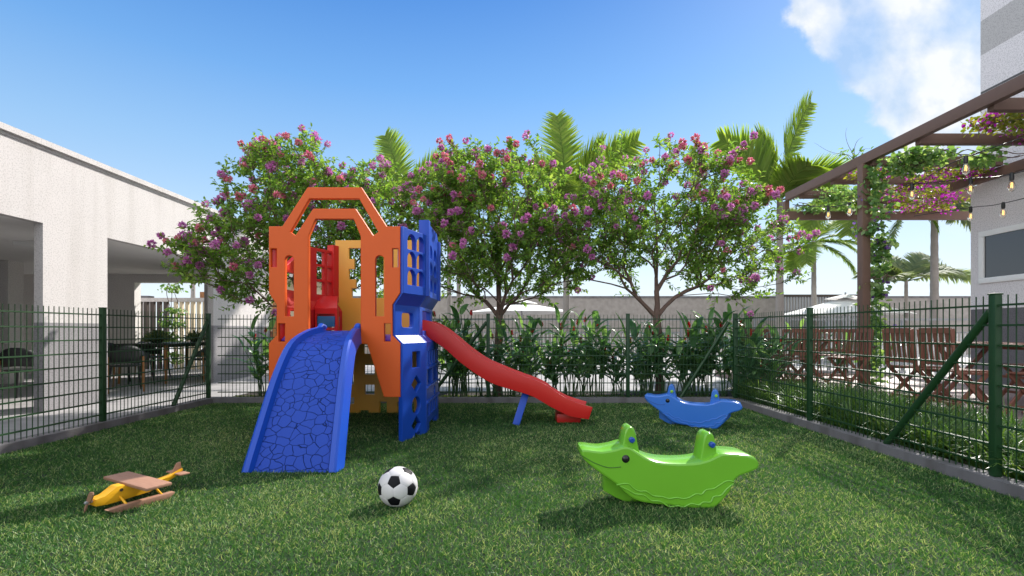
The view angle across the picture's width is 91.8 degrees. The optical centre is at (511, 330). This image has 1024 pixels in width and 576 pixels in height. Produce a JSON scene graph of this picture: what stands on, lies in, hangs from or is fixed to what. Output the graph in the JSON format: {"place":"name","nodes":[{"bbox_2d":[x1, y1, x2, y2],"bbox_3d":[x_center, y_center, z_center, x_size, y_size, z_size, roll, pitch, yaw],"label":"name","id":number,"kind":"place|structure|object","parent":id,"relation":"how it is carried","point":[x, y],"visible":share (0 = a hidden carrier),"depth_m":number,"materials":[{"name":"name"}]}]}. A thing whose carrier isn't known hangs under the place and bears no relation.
{"place":"outdoors","nodes":[
{"label":"outdoors","id":0,"kind":"place"},
{"bbox_2d":[0,122,269,411],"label":"white building","id":1,"kind":"structure","parent":0,"point":[77,230],"depth_m":6.88,"materials":[{"name":"paint"}]},
{"bbox_2d":[157,283,193,367],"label":"climbing vine","id":2,"kind":"object","parent":1,"relation":"attached to","point":[168,289],"visible":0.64,"depth_m":12.01,"materials":[{"name":"green plant"}]},
{"bbox_2d":[190,284,195,307],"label":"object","id":3,"kind":"object","parent":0,"point":[193,292],"depth_m":18.95,"materials":[{"name":"white concrete"}]},
{"bbox_2d":[200,273,321,336],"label":"cream pavilion","id":4,"kind":"structure","parent":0,"point":[319,290],"depth_m":15.50,"materials":[{"name":"white paint"}]},
{"bbox_2d":[456,261,460,333],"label":"palm tree","id":5,"kind":"object","parent":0,"point":[458,296],"depth_m":15.94,"materials":[{"name":"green plant"}]},
{"bbox_2d":[0,351,970,441],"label":"pavement","id":6,"kind":"structure","parent":0,"point":[215,388],"depth_m":8.43,"materials":[{"name":"grey concrete"}]},
{"bbox_2d":[0,348,33,397],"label":"dining chair","id":7,"kind":"object","parent":6,"relation":"on","point":[11,360],"visible":0.5,"depth_m":6.98,"materials":[{"name":"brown wood"}]},
{"bbox_2d":[108,343,140,381],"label":"dining chair","id":8,"kind":"object","parent":6,"relation":"on","point":[112,346],"visible":0.07,"depth_m":9.91,"materials":[{"name":"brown wood"}]},
{"bbox_2d":[108,346,145,393],"bbox_3d":[-6.337,0.621,8.134,0.554,0.763,0.526,0,0,-40],"label":"dining chair","id":9,"kind":"object","parent":6,"relation":"on","point":[112,357],"visible":0.62,"depth_m":7.98,"materials":[{"name":"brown wood"}]},
{"bbox_2d":[112,344,153,386],"bbox_3d":[-6.846,0.621,8.980,0.554,0.763,0.526,0,0,-10],"label":"dining chair","id":10,"kind":"object","parent":6,"relation":"on","point":[147,354],"visible":0.2,"depth_m":8.93,"materials":[{"name":"brown wood"}]},
{"bbox_2d":[141,296,153,365],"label":"service wall","id":11,"kind":"structure","parent":6,"relation":"on","point":[149,315],"depth_m":14.20,"materials":[{"name":"white paint"}]},
{"bbox_2d":[135,342,170,375],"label":"dining chair","id":12,"kind":"object","parent":6,"relation":"on","point":[153,356],"visible":0.31,"depth_m":10.85,"materials":[{"name":"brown wood"}]},
{"bbox_2d":[113,341,205,383],"bbox_3d":[-6.950,0.623,10.300,1.000,0.756,2.100,0,0,0],"label":"dining table","id":13,"kind":"object","parent":6,"relation":"on","point":[147,345],"visible":0.49,"depth_m":9.35,"materials":[{"name":"brown wood"}]},
{"bbox_2d":[142,329,172,342],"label":"potted plant","id":14,"kind":"object","parent":13,"relation":"on","point":[148,335],"visible":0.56,"depth_m":9.78,"materials":[{"name":"green plant"}]},
{"bbox_2d":[183,329,205,341],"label":"potted plant","id":15,"kind":"object","parent":13,"relation":"on","point":[192,335],"visible":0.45,"depth_m":10.50,"materials":[{"name":"green plant"}]},
{"bbox_2d":[141,298,203,368],"bbox_3d":[-8.575,0.075,12.900,3.850,1.850,0.120,0,0,0],"label":"slat screen","id":16,"kind":"object","parent":6,"relation":"on","point":[159,301],"visible":0.21,"depth_m":12.87,"materials":[{"name":"white paint"}]},
{"bbox_2d":[187,347,205,381],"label":"dining chair","id":17,"kind":"object","parent":6,"relation":"on","point":[200,354],"visible":0.23,"depth_m":9.65,"materials":[{"name":"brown wood"}]},
{"bbox_2d":[336,127,468,223],"bbox_3d":[-2.756,-2.252,13.045,3.254,6.505,2.735,0,0,19],"label":"palm tree","id":18,"kind":"object","parent":6,"relation":"on","point":[393,149],"visible":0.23,"depth_m":13.10,"materials":[{"name":"green plant"}]},
{"bbox_2d":[417,195,500,324],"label":"palm tree","id":19,"kind":"object","parent":6,"relation":"on","point":[448,303],"visible":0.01,"depth_m":14.94,"materials":[{"name":"green plant"}]},
{"bbox_2d":[238,391,709,396],"bbox_3d":[-0.555,0.988,7.510,7.270,0.001,1.180,0,0,0],"label":"planting bed","id":20,"kind":"object","parent":6,"relation":"on","point":[443,394],"visible":0.2,"depth_m":7.80,"materials":[{"name":"soil"}]},
{"bbox_2d":[224,313,275,396],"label":"ginger plant","id":21,"kind":"object","parent":20,"relation":"on","point":[257,360],"visible":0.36,"depth_m":7.22,"materials":[{"name":"green plant"}]},
{"bbox_2d":[260,332,275,376],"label":"ginger plant","id":22,"kind":"object","parent":20,"relation":"on","point":[267,348],"visible":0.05,"depth_m":7.10,"materials":[{"name":"green plant"}]},
{"bbox_2d":[143,122,423,330],"bbox_3d":[-3.103,-1.047,7.427,3.848,4.107,2.406,0,0,-20],"label":"flowering tree","id":23,"kind":"object","parent":20,"relation":"on","point":[273,156],"visible":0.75,"depth_m":6.91,"materials":[{"name":"green plant"}]},
{"bbox_2d":[432,311,450,395],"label":"ginger plant","id":24,"kind":"object","parent":20,"relation":"on","point":[442,359],"visible":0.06,"depth_m":7.31,"materials":[{"name":"green plant"}]},
{"bbox_2d":[438,313,470,396],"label":"ginger plant","id":25,"kind":"object","parent":20,"relation":"on","point":[449,359],"visible":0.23,"depth_m":7.17,"materials":[{"name":"green plant"}]},
{"bbox_2d":[441,311,477,391],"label":"ginger plant","id":26,"kind":"object","parent":20,"relation":"on","point":[451,325],"visible":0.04,"depth_m":8.10,"materials":[{"name":"green plant"}]},
{"bbox_2d":[438,304,503,396],"bbox_3d":[-0.687,0.297,7.168,0.884,1.388,0.987,0,0,-27],"label":"ginger plant","id":27,"kind":"object","parent":20,"relation":"on","point":[463,308],"visible":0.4,"depth_m":7.06,"materials":[{"name":"green plant"}]},
{"bbox_2d":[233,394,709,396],"bbox_3d":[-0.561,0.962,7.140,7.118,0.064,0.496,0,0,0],"label":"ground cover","id":28,"kind":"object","parent":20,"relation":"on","point":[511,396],"visible":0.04,"depth_m":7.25,"materials":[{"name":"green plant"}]},
{"bbox_2d":[460,316,518,396],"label":"ginger plant","id":29,"kind":"object","parent":20,"relation":"on","point":[502,333],"visible":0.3,"depth_m":7.24,"materials":[{"name":"green plant"}]},
{"bbox_2d":[377,130,608,395],"bbox_3d":[-0.269,-0.981,7.498,3.627,3.967,2.707,0,0,0],"label":"flowering tree","id":30,"kind":"object","parent":20,"relation":"on","point":[458,193],"visible":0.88,"depth_m":7.12,"materials":[{"name":"green plant"}]},
{"bbox_2d":[490,317,538,396],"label":"ginger plant","id":31,"kind":"object","parent":20,"relation":"on","point":[511,350],"visible":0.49,"depth_m":7.26,"materials":[{"name":"green plant"}]},
{"bbox_2d":[502,310,551,370],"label":"ginger plant","id":32,"kind":"object","parent":20,"relation":"on","point":[522,325],"visible":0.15,"depth_m":7.83,"materials":[{"name":"green plant"}]},
{"bbox_2d":[510,316,564,381],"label":"ginger plant","id":33,"kind":"object","parent":20,"relation":"on","point":[524,351],"visible":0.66,"depth_m":7.19,"materials":[{"name":"green plant"}]},
{"bbox_2d":[535,329,566,389],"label":"ginger plant","id":34,"kind":"object","parent":20,"relation":"on","point":[557,360],"visible":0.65,"depth_m":7.22,"materials":[{"name":"green plant"}]},
{"bbox_2d":[537,304,593,395],"bbox_3d":[0.909,0.295,7.411,0.798,1.393,0.878,0,0,39],"label":"ginger plant","id":35,"kind":"object","parent":20,"relation":"on","point":[568,360],"visible":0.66,"depth_m":7.36,"materials":[{"name":"green plant"}]},
{"bbox_2d":[564,311,601,394],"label":"ginger plant","id":36,"kind":"object","parent":20,"relation":"on","point":[589,325],"visible":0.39,"depth_m":7.79,"materials":[{"name":"green plant"}]},
{"bbox_2d":[554,310,620,396],"bbox_3d":[1.216,0.346,7.332,0.853,1.291,0.953,0,0,-40],"label":"ginger plant","id":37,"kind":"object","parent":20,"relation":"on","point":[591,360],"visible":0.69,"depth_m":7.29,"materials":[{"name":"green plant"}]},
{"bbox_2d":[577,312,646,396],"bbox_3d":[1.458,0.363,7.213,0.997,1.257,0.708,0,0,11],"label":"ginger plant","id":38,"kind":"object","parent":20,"relation":"on","point":[613,368],"visible":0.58,"depth_m":7.09,"materials":[{"name":"green plant"}]},
{"bbox_2d":[622,320,653,393],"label":"ginger plant","id":39,"kind":"object","parent":20,"relation":"on","point":[647,332],"visible":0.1,"depth_m":7.82,"materials":[{"name":"green plant"}]},
{"bbox_2d":[611,318,670,396],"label":"ginger plant","id":40,"kind":"object","parent":20,"relation":"on","point":[639,377],"visible":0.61,"depth_m":7.17,"materials":[{"name":"green plant"}]},
{"bbox_2d":[636,320,682,393],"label":"ginger plant","id":41,"kind":"object","parent":20,"relation":"on","point":[668,360],"visible":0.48,"depth_m":7.26,"materials":[{"name":"green plant"}]},
{"bbox_2d":[533,129,820,393],"bbox_3d":[2.405,-1.034,7.562,4.281,4.079,2.694,0,0,0],"label":"flowering tree","id":42,"kind":"object","parent":20,"relation":"on","point":[728,212],"visible":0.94,"depth_m":7.22,"materials":[{"name":"green plant"}]},
{"bbox_2d":[648,310,724,396],"bbox_3d":[2.576,0.342,7.434,0.741,1.299,1.042,0,0,-36],"label":"ginger plant","id":43,"kind":"object","parent":20,"relation":"on","point":[686,361],"visible":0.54,"depth_m":7.25,"materials":[{"name":"green plant"}]},
{"bbox_2d":[670,312,713,393],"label":"ginger plant","id":44,"kind":"object","parent":20,"relation":"on","point":[694,366],"visible":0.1,"depth_m":7.74,"materials":[{"name":"green plant"}]},
{"bbox_2d":[666,307,732,396],"bbox_3d":[2.690,0.319,7.320,0.873,1.345,0.794,0,0,-38],"label":"ginger plant","id":45,"kind":"object","parent":20,"relation":"on","point":[695,334],"visible":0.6,"depth_m":7.22,"materials":[{"name":"green plant"}]},
{"bbox_2d":[694,309,749,396],"bbox_3d":[3.021,0.332,7.302,0.964,1.318,0.864,0,0,5],"label":"ginger plant","id":46,"kind":"object","parent":20,"relation":"on","point":[724,368],"visible":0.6,"depth_m":7.23,"materials":[{"name":"green plant"}]},
{"bbox_2d":[717,321,732,381],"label":"ginger plant","id":47,"kind":"object","parent":20,"relation":"on","point":[728,362],"visible":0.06,"depth_m":9.60,"materials":[{"name":"green plant"}]},
{"bbox_2d":[472,298,572,329],"bbox_3d":[0.350,-0.105,18.000,3.603,2.210,3.603,0,0,0],"label":"parasol","id":48,"kind":"object","parent":6,"relation":"on","point":[531,308],"visible":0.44,"depth_m":17.47,"materials":[{"name":"white fabric"}]},
{"bbox_2d":[503,109,645,363],"bbox_3d":[1.440,-2.520,12.892,3.242,7.041,3.462,0,0,32],"label":"palm tree","id":49,"kind":"object","parent":6,"relation":"on","point":[560,137],"visible":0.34,"depth_m":13.13,"materials":[{"name":"green plant"}]},
{"bbox_2d":[332,296,970,353],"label":"boundary wall","id":50,"kind":"structure","parent":6,"relation":"on","point":[610,306],"depth_m":21.50,"materials":[{"name":"concrete"}]},
{"bbox_2d":[432,318,970,369],"bbox_3d":[4.310,0.345,12.600,15.020,1.310,0.060,0,0,0],"label":"pool guardrail","id":51,"kind":"object","parent":6,"relation":"on","point":[828,325],"visible":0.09,"depth_m":12.58,"materials":[{"name":"grey metal"}]},
{"bbox_2d":[707,90,856,369],"bbox_3d":[6.612,-2.559,12.630,3.138,7.119,3.109,0,0,-24],"label":"palm tree","id":52,"kind":"object","parent":6,"relation":"on","point":[791,172],"visible":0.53,"depth_m":12.36,"materials":[{"name":"green plant"}]},
{"bbox_2d":[751,207,856,342],"bbox_3d":[11.895,-2.048,19.028,4.892,6.096,3.356,0,0,0],"label":"palm tree","id":53,"kind":"object","parent":6,"relation":"on","point":[801,261],"visible":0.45,"depth_m":18.66,"materials":[{"name":"green plant"}]},
{"bbox_2d":[787,319,836,372],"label":"ginger plant","id":54,"kind":"object","parent":6,"relation":"on","point":[801,338],"visible":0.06,"depth_m":10.46,"materials":[{"name":"green plant"}]},
{"bbox_2d":[784,294,878,349],"bbox_3d":[13.250,-0.350,20.600,4.300,2.300,0.100,0,0,0],"label":"railing fence","id":55,"kind":"object","parent":6,"relation":"on","point":[805,300],"visible":0.23,"depth_m":20.58,"materials":[{"name":"grey metal"}]},
{"bbox_2d":[824,332,854,372],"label":"ginger plant","id":56,"kind":"object","parent":6,"relation":"on","point":[839,352],"visible":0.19,"depth_m":10.40,"materials":[{"name":"green plant"}]},
{"bbox_2d":[785,292,916,356],"bbox_3d":[12.100,-0.195,18.000,3.880,2.390,3.880,0,0,0],"label":"parasol","id":57,"kind":"object","parent":6,"relation":"on","point":[847,301],"visible":0.43,"depth_m":17.50,"materials":[{"name":"white fabric"}]},
{"bbox_2d":[787,188,939,240],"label":"palm tree","id":58,"kind":"object","parent":6,"relation":"on","point":[809,225],"visible":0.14,"depth_m":14.47,"materials":[{"name":"green plant"}]},
{"bbox_2d":[716,370,1023,424],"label":"deck","id":59,"kind":"structure","parent":6,"relation":"on","point":[1020,402],"depth_m":7.68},
{"bbox_2d":[774,329,819,384],"bbox_3d":[4.420,0.432,7.707,0.442,0.924,0.497,0,0,0],"label":"folding chair","id":60,"kind":"object","parent":59,"relation":"on","point":[796,332],"visible":0.35,"depth_m":7.50,"materials":[{"name":"red wood"}]},
{"bbox_2d":[763,339,836,383],"bbox_3d":[4.800,0.518,8.350,0.850,0.756,0.800,0,0,0],"label":"folding table","id":61,"kind":"object","parent":59,"relation":"on","point":[825,344],"visible":0.18,"depth_m":8.06,"materials":[{"name":"red wood"}]},
{"bbox_2d":[782,329,818,380],"bbox_3d":[5.202,0.432,8.963,0.442,0.924,0.497,0,0,10],"label":"folding chair","id":62,"kind":"object","parent":59,"relation":"on","point":[787,354],"visible":0.16,"depth_m":9.15,"materials":[{"name":"red wood"}]},
{"bbox_2d":[816,329,847,379],"bbox_3d":[5.659,0.432,8.760,0.442,0.924,0.497,0,0,40],"label":"folding chair","id":63,"kind":"object","parent":59,"relation":"on","point":[828,349],"visible":0.39,"depth_m":8.87,"materials":[{"name":"red wood"}]},
{"bbox_2d":[827,329,873,385],"bbox_3d":[5.393,0.432,7.952,0.497,0.924,0.442,0,0,-10],"label":"folding chair","id":64,"kind":"object","parent":59,"relation":"on","point":[848,351],"visible":0.72,"depth_m":7.94,"materials":[{"name":"red wood"}]},
{"bbox_2d":[781,73,1023,383],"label":"pergola","id":65,"kind":"object","parent":59,"relation":"on","point":[997,99],"visible":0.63,"depth_m":8.04,"materials":[{"name":"brown wood"}]},
{"bbox_2d":[787,185,856,214],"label":"climbing vine","id":66,"kind":"object","parent":65,"relation":"attached to","point":[832,197],"visible":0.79,"depth_m":9.81,"materials":[{"name":"green plant"}]},
{"bbox_2d":[815,139,873,159],"bbox_3d":[5.584,-3.135,8.325,0.944,0.596,0.245,0,0,0],"label":"vine tendril","id":67,"kind":"object","parent":65,"relation":"on","point":[852,151],"visible":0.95,"depth_m":8.35,"materials":[{"name":"green plant"}]},
{"bbox_2d":[848,165,899,384],"bbox_3d":[5.898,-0.883,8.053,0.682,3.613,0.656,0,0,-24],"label":"climbing vine","id":68,"kind":"object","parent":65,"relation":"attached to","point":[880,241],"visible":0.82,"depth_m":7.98,"materials":[{"name":"green plant"}]},
{"bbox_2d":[793,137,1023,218],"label":"string light","id":69,"kind":"object","parent":65,"relation":"hanging from","point":[965,169],"visible":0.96,"depth_m":7.56,"materials":[{"name":"black"}]},
{"bbox_2d":[843,167,996,184],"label":"bougainvillea","id":70,"kind":"object","parent":65,"relation":"attached to","point":[947,173],"visible":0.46,"depth_m":8.44,"materials":[{"name":"green plant"}]},
{"bbox_2d":[871,177,970,214],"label":"bougainvillea","id":71,"kind":"object","parent":65,"relation":"attached to","point":[941,193],"visible":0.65,"depth_m":9.71,"materials":[{"name":"pink plant"}]},
{"bbox_2d":[875,146,1023,182],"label":"climbing vine","id":72,"kind":"object","parent":65,"relation":"attached to","point":[912,157],"visible":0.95,"depth_m":7.57,"materials":[{"name":"green plant"}]},
{"bbox_2d":[903,171,1023,194],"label":"string light","id":73,"kind":"object","parent":65,"relation":"hanging from","point":[1011,186],"visible":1,"depth_m":6.96,"materials":[{"name":"black"}]},
{"bbox_2d":[916,198,1023,220],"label":"string light","id":74,"kind":"object","parent":65,"relation":"hanging from","point":[1002,214],"visible":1,"depth_m":8.10,"materials":[{"name":"black"}]},
{"bbox_2d":[960,111,1023,151],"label":"bougainvillea","id":75,"kind":"object","parent":65,"relation":"attached to","point":[1013,122],"visible":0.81,"depth_m":6.57,"materials":[{"name":"pink plant"}]},
{"bbox_2d":[882,328,950,406],"bbox_3d":[4.847,0.432,5.950,0.497,0.924,0.442,0,0,0],"label":"folding chair","id":76,"kind":"object","parent":59,"relation":"on","point":[902,360],"visible":0.52,"depth_m":5.93,"materials":[{"name":"red wood"}]},
{"bbox_2d":[916,328,987,409],"bbox_3d":[4.847,0.432,5.420,0.497,0.924,0.442,0,0,0],"label":"folding chair","id":77,"kind":"object","parent":59,"relation":"on","point":[952,370],"visible":0.55,"depth_m":5.37,"materials":[{"name":"red wood"}]},
{"bbox_2d":[927,342,1023,413],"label":"folding table","id":78,"kind":"object","parent":59,"relation":"on","point":[979,357],"visible":0.27,"depth_m":6.26,"materials":[{"name":"red wood"}]},
{"bbox_2d":[1002,363,1023,396],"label":"folding chair","id":79,"kind":"object","parent":59,"relation":"on","point":[1004,390],"visible":0.51,"depth_m":6.38,"materials":[{"name":"red wood"}]},
{"bbox_2d":[1003,372,1023,415],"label":"folding chair","id":80,"kind":"object","parent":59,"relation":"on","point":[1012,377],"visible":0.65,"depth_m":5.10,"materials":[{"name":"red wood"}]},
{"bbox_2d":[856,329,906,369],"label":"ginger plant","id":81,"kind":"object","parent":6,"relation":"on","point":[881,345],"visible":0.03,"depth_m":10.15,"materials":[{"name":"green plant"}]},
{"bbox_2d":[851,251,970,357],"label":"palm tree","id":82,"kind":"object","parent":6,"relation":"on","point":[917,265],"visible":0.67,"depth_m":16.95,"materials":[{"name":"green plant"}]},
{"bbox_2d":[852,186,970,364],"bbox_3d":[12.355,-1.770,14.839,4.467,5.539,3.538,0,0,-28],"label":"palm tree","id":83,"kind":"object","parent":6,"relation":"on","point":[934,273],"visible":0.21,"depth_m":14.41,"materials":[{"name":"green plant"}]},
{"bbox_2d":[896,167,978,210],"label":"palm tree","id":84,"kind":"object","parent":6,"relation":"on","point":[951,205],"visible":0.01,"depth_m":12.34,"materials":[{"name":"green plant"}]},
{"bbox_2d":[0,0,980,330],"label":"sky","id":85,"kind":"structure","parent":0,"point":[159,93],"materials":[{"name":"blue"}]},
{"bbox_2d":[0,402,1023,575],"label":"lawn","id":86,"kind":"structure","parent":0,"point":[428,539],"depth_m":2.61,"materials":[{"name":"green plant"}]},
{"bbox_2d":[84,462,189,512],"bbox_3d":[-2.181,0.908,2.896,0.470,0.178,0.449,0,0,-20],"label":"toy seaplane","id":87,"kind":"object","parent":86,"relation":"on","point":[129,484],"visible":0.98,"depth_m":2.81,"materials":[{"name":"yellow paint"}]},
{"bbox_2d":[378,466,417,506],"bbox_3d":[-0.651,0.890,2.830,0.222,0.222,0.222,0,0,0],"label":"football","id":88,"kind":"object","parent":86,"relation":"on","point":[397,486],"visible":0.99,"depth_m":2.75,"materials":[{"name":"white leather"}]},
{"bbox_2d":[241,187,592,472],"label":"play tower","id":89,"kind":"structure","parent":86,"relation":"on","point":[307,407],"depth_m":4.43,"materials":[{"name":"orange plastic"}]},
{"bbox_2d":[0,397,1023,500],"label":"kerb","id":90,"kind":"structure","parent":86,"relation":"on","point":[1002,484],"depth_m":4.62,"materials":[{"name":"concrete"}]},
{"bbox_2d":[0,303,210,443],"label":"fence","id":91,"kind":"object","parent":90,"relation":"on","point":[103,364],"visible":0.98,"depth_m":5.01,"materials":[{"name":"metal"}]},
{"bbox_2d":[218,314,729,397],"bbox_3d":[-0.524,0.349,6.850,7.071,1.171,0.054,0,0,0],"label":"fence","id":92,"kind":"object","parent":90,"relation":"on","point":[486,323],"visible":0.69,"depth_m":6.84,"materials":[{"name":"metal"}]},
{"bbox_2d":[733,293,1023,482],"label":"fence","id":93,"kind":"object","parent":90,"relation":"on","point":[991,317],"visible":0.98,"depth_m":3.74,"materials":[{"name":"green metal"}]},
{"bbox_2d":[577,423,758,507],"bbox_3d":[0.886,0.771,2.876,0.998,0.454,0.220,0,0,0],"label":"rocking dolphin","id":94,"kind":"object","parent":86,"relation":"on","point":[707,472],"visible":1,"depth_m":2.78,"materials":[{"name":"green plastic"}]},
{"bbox_2d":[645,384,741,428],"bbox_3d":[1.883,0.783,5.185,0.948,0.431,0.209,0,0,22],"label":"rocking dolphin","id":95,"kind":"object","parent":86,"relation":"on","point":[673,408],"visible":1,"depth_m":5.10,"materials":[{"name":"blue plastic"}]},
{"bbox_2d":[162,331,970,358],"bbox_3d":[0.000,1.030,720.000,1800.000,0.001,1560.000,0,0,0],"label":"ground","id":96,"kind":"structure","parent":0,"point":[171,350],"depth_m":25.76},
{"bbox_2d":[752,329,783,380],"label":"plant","id":97,"kind":"object","parent":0,"point":[765,331],"visible":0.09,"depth_m":9.28,"materials":[{"name":"green plant"}]},
{"bbox_2d":[709,372,1023,480],"bbox_3d":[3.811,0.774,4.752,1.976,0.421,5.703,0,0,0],"label":"border grass","id":98,"kind":"structure","parent":0,"point":[761,394],"depth_m":4.46,"materials":[{"name":"green plant"}]},
{"bbox_2d":[721,303,769,383],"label":"ginger plant","id":99,"kind":"object","parent":98,"relation":"on","point":[729,309],"visible":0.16,"depth_m":8.47,"materials":[{"name":"green plant"}]},
{"bbox_2d":[726,319,769,379],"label":"ginger plant","id":100,"kind":"object","parent":98,"relation":"on","point":[741,342],"visible":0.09,"depth_m":8.09,"materials":[{"name":"green plant"}]},
{"bbox_2d":[720,325,777,383],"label":"ginger plant","id":101,"kind":"object","parent":98,"relation":"on","point":[753,372],"visible":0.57,"depth_m":7.16,"materials":[{"name":"green plant"}]},
{"bbox_2d":[727,312,785,384],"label":"ginger plant","id":102,"kind":"object","parent":98,"relation":"on","point":[755,335],"visible":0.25,"depth_m":7.51,"materials":[{"name":"green plant"}]},
{"bbox_2d":[740,322,801,387],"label":"ginger plant","id":103,"kind":"object","parent":98,"relation":"on","point":[775,368],"visible":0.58,"depth_m":7.17,"materials":[{"name":"green plant"}]},
{"bbox_2d":[971,0,1023,385],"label":"tower block","id":104,"kind":"structure","parent":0,"point":[997,253],"depth_m":8.12,"materials":[{"name":"paint"}]},
{"bbox_2d":[978,223,1023,283],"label":"window","id":105,"kind":"structure","parent":104,"relation":"in","point":[1000,250],"depth_m":8.10,"materials":[{"name":"white paint"}]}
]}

